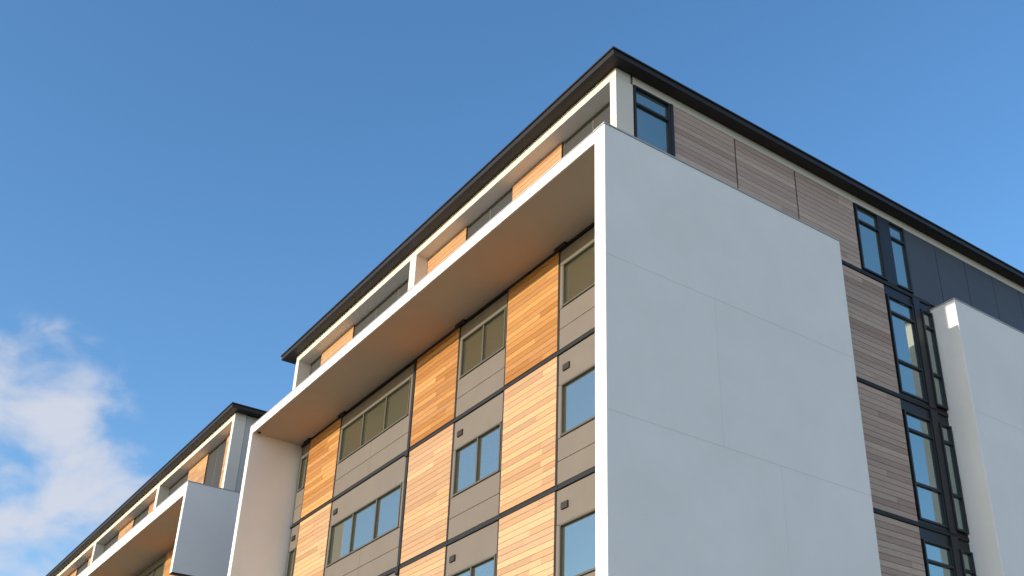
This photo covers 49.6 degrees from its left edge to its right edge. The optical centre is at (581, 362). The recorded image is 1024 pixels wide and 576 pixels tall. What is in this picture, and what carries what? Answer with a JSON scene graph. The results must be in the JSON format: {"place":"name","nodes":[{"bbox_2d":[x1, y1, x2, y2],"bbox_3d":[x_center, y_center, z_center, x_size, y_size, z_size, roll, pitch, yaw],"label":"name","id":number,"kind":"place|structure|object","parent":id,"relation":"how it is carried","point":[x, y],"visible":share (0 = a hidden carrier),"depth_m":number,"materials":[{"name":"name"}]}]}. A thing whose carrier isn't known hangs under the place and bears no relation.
{"place":"outdoors","nodes":[
{"label":"outdoors","id":0,"kind":"place"},
{"bbox_2d":[0,0,1023,575],"label":"sky","id":1,"kind":"structure","parent":0,"point":[188,188],"materials":[{"name":"blue"}]},
{"label":"ground","id":2,"kind":"structure","parent":0,"visible":0},
{"bbox_2d":[76,438,226,575],"bbox_3d":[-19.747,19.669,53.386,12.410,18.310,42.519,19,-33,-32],"label":"walls","id":3,"kind":"structure","parent":2,"relation":"on","point":[212,468],"depth_m":41.09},
{"bbox_2d":[69,434,229,575],"bbox_3d":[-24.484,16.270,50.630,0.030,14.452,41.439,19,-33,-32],"label":"timber cladding","id":4,"kind":"structure","parent":3,"relation":"attached to","point":[197,471],"depth_m":42.00,"materials":[{"name":"brown wood"}]},
{"bbox_2d":[56,412,246,575],"bbox_3d":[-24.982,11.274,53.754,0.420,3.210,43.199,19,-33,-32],"label":"roof level frame","id":5,"kind":"object","parent":3,"relation":"attached to","point":[233,425],"visible":0.78,"depth_m":43.26,"materials":[{"name":"white paint"}]},
{"bbox_2d":[136,553,166,575],"bbox_3d":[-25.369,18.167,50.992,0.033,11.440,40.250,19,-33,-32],"label":"taupe panels","id":6,"kind":"object","parent":3,"relation":"attached to","point":[156,563],"visible":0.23,"depth_m":43.38,"materials":[{"name":"brown"}]},
{"bbox_2d":[77,439,226,575],"bbox_3d":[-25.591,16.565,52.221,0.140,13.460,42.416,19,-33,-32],"label":"window frames","id":7,"kind":"structure","parent":3,"relation":"attached to","point":[155,568],"depth_m":43.21,"materials":[{"name":"brown metal"}]},
{"bbox_2d":[148,565,162,575],"bbox_3d":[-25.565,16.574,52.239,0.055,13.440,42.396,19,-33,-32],"label":"windows","id":8,"kind":"structure","parent":3,"relation":"attached to","point":[158,571],"depth_m":42.79,"materials":[{"name":"clear glass"}]},
{"bbox_2d":[46,402,267,575],"bbox_3d":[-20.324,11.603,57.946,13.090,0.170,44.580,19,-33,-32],"label":"roof","id":9,"kind":"structure","parent":3,"relation":"on","point":[211,427],"depth_m":44.17,"materials":[{"name":"metal"}]},
{"bbox_2d":[78,481,239,575],"bbox_3d":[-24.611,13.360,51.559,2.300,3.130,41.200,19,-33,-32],"label":"white frame","id":10,"kind":"object","parent":3,"relation":"attached to","point":[205,532],"visible":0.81,"depth_m":36.95,"materials":[{"name":"white paint"}]},
{"bbox_2d":[89,497,182,575],"bbox_3d":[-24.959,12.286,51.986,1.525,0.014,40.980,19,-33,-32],"label":"soffit","id":11,"kind":"structure","parent":10,"relation":"on","point":[152,542],"depth_m":41.93,"materials":[{"name":"paint"}]},
{"bbox_2d":[77,480,240,575],"bbox_3d":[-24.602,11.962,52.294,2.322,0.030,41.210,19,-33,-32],"label":"coping","id":12,"kind":"object","parent":10,"relation":"on","point":[154,509],"visible":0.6,"depth_m":39.09,"materials":[{"name":"white metal"}]},
{"bbox_2d":[169,572,190,575],"bbox_3d":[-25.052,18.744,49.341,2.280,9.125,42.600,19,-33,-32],"label":"floor bands and joints","id":13,"kind":"object","parent":3,"relation":"attached to","point":[175,574],"visible":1,"depth_m":35.74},
{"bbox_2d":[235,416,258,491],"bbox_3d":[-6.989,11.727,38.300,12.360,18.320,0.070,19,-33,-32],"label":"light panels","id":14,"kind":"object","parent":3,"relation":"attached to","point":[250,421],"visible":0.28,"depth_m":38.72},
{"bbox_2d":[227,124,1023,575],"bbox_3d":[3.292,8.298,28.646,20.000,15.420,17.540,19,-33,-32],"label":"white frame","id":15,"kind":"object","parent":2,"relation":"on","point":[671,502],"visible":0.81,"depth_m":20.86,"materials":[{"name":"white paint"}]},
{"bbox_2d":[254,144,594,444],"bbox_3d":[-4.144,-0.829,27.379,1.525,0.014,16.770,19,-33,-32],"label":"soffit","id":16,"kind":"structure","parent":15,"relation":"on","point":[541,225],"depth_m":26.05,"materials":[{"name":"paint"}]},
{"bbox_2d":[251,121,1023,426],"bbox_3d":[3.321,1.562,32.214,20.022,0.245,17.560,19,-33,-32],"label":"coping","id":17,"kind":"object","parent":15,"relation":"on","point":[642,141],"visible":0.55,"depth_m":23.50,"materials":[{"name":"white metal"}]},
{"bbox_2d":[292,68,1023,389],"bbox_3d":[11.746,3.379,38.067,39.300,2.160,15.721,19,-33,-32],"label":"roof level frame","id":18,"kind":"object","parent":15,"relation":"on","point":[614,87],"visible":0.67,"depth_m":26.05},
{"bbox_2d":[606,252,1022,575],"bbox_3d":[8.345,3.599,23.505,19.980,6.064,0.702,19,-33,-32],"label":"render joints","id":19,"kind":"object","parent":15,"relation":"attached to","point":[721,403],"visible":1,"depth_m":20.17,"materials":[{"name":"grey"}]},
{"bbox_2d":[310,78,969,548],"bbox_3d":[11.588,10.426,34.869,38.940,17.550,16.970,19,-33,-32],"label":"walls","id":20,"kind":"structure","parent":2,"relation":"on","point":[506,200],"depth_m":26.43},
{"bbox_2d":[293,142,561,575],"bbox_3d":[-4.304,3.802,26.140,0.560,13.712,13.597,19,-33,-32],"label":"timber cladding","id":21,"kind":"structure","parent":20,"relation":"attached to","point":[526,536],"depth_m":24.80,"materials":[{"name":"brown wood"}]},
{"bbox_2d":[285,226,595,575],"bbox_3d":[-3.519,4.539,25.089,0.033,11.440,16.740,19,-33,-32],"label":"taupe panels","id":22,"kind":"object","parent":20,"relation":"attached to","point":[474,506],"visible":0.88,"depth_m":24.81,"materials":[{"name":"beige"}]},
{"bbox_2d":[291,361,569,562],"bbox_3d":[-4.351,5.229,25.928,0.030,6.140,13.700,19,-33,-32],"label":"vents","id":23,"kind":"object","parent":22,"relation":"attached to","point":[567,505],"visible":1,"depth_m":24.02,"materials":[{"name":"black metal"}]},
{"bbox_2d":[288,245,595,575],"bbox_3d":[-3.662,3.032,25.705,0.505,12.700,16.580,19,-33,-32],"label":"windows","id":24,"kind":"structure","parent":20,"relation":"attached to","point":[578,546],"depth_m":24.84,"materials":[{"name":"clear glass"}]},
{"bbox_2d":[286,103,609,575],"bbox_3d":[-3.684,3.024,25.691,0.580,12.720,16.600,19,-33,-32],"label":"window frames","id":25,"kind":"structure","parent":20,"relation":"attached to","point":[565,383],"depth_m":25.59,"materials":[{"name":"brown metal"}]},
{"bbox_2d":[258,139,968,575],"bbox_3d":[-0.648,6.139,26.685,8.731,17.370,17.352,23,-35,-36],"label":"floor bands and joints","id":26,"kind":"object","parent":20,"relation":"attached to","point":[588,471],"visible":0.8,"depth_m":24.98,"materials":[{"name":"black metal"}]},
{"bbox_2d":[281,46,1023,364],"bbox_3d":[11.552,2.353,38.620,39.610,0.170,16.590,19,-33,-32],"label":"roof","id":27,"kind":"structure","parent":20,"relation":"on","point":[587,81],"depth_m":25.81,"materials":[{"name":"black paint"}]},
{"bbox_2d":[673,106,925,575],"bbox_3d":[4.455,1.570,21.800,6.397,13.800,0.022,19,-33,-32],"label":"side timber cladding","id":28,"kind":"structure","parent":20,"relation":"attached to","point":[704,147],"depth_m":23.95,"materials":[{"name":"brown wood"}]},
{"bbox_2d":[633,85,975,575],"bbox_3d":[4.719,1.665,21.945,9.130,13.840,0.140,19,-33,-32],"label":"side window frames","id":29,"kind":"structure","parent":20,"relation":"attached to","point":[957,548],"depth_m":24.65,"materials":[{"name":"black metal"}]},
{"bbox_2d":[636,90,972,575],"bbox_3d":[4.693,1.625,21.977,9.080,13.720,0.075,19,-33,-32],"label":"side windows","id":30,"kind":"structure","parent":20,"relation":"attached to","point":[652,129],"depth_m":24.45,"materials":[{"name":"black glass"}]},
{"bbox_2d":[904,230,1023,331],"bbox_3d":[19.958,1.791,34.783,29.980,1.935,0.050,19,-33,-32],"label":"slate cladding","id":31,"kind":"structure","parent":20,"relation":"attached to","point":[939,276],"depth_m":28.03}
]}

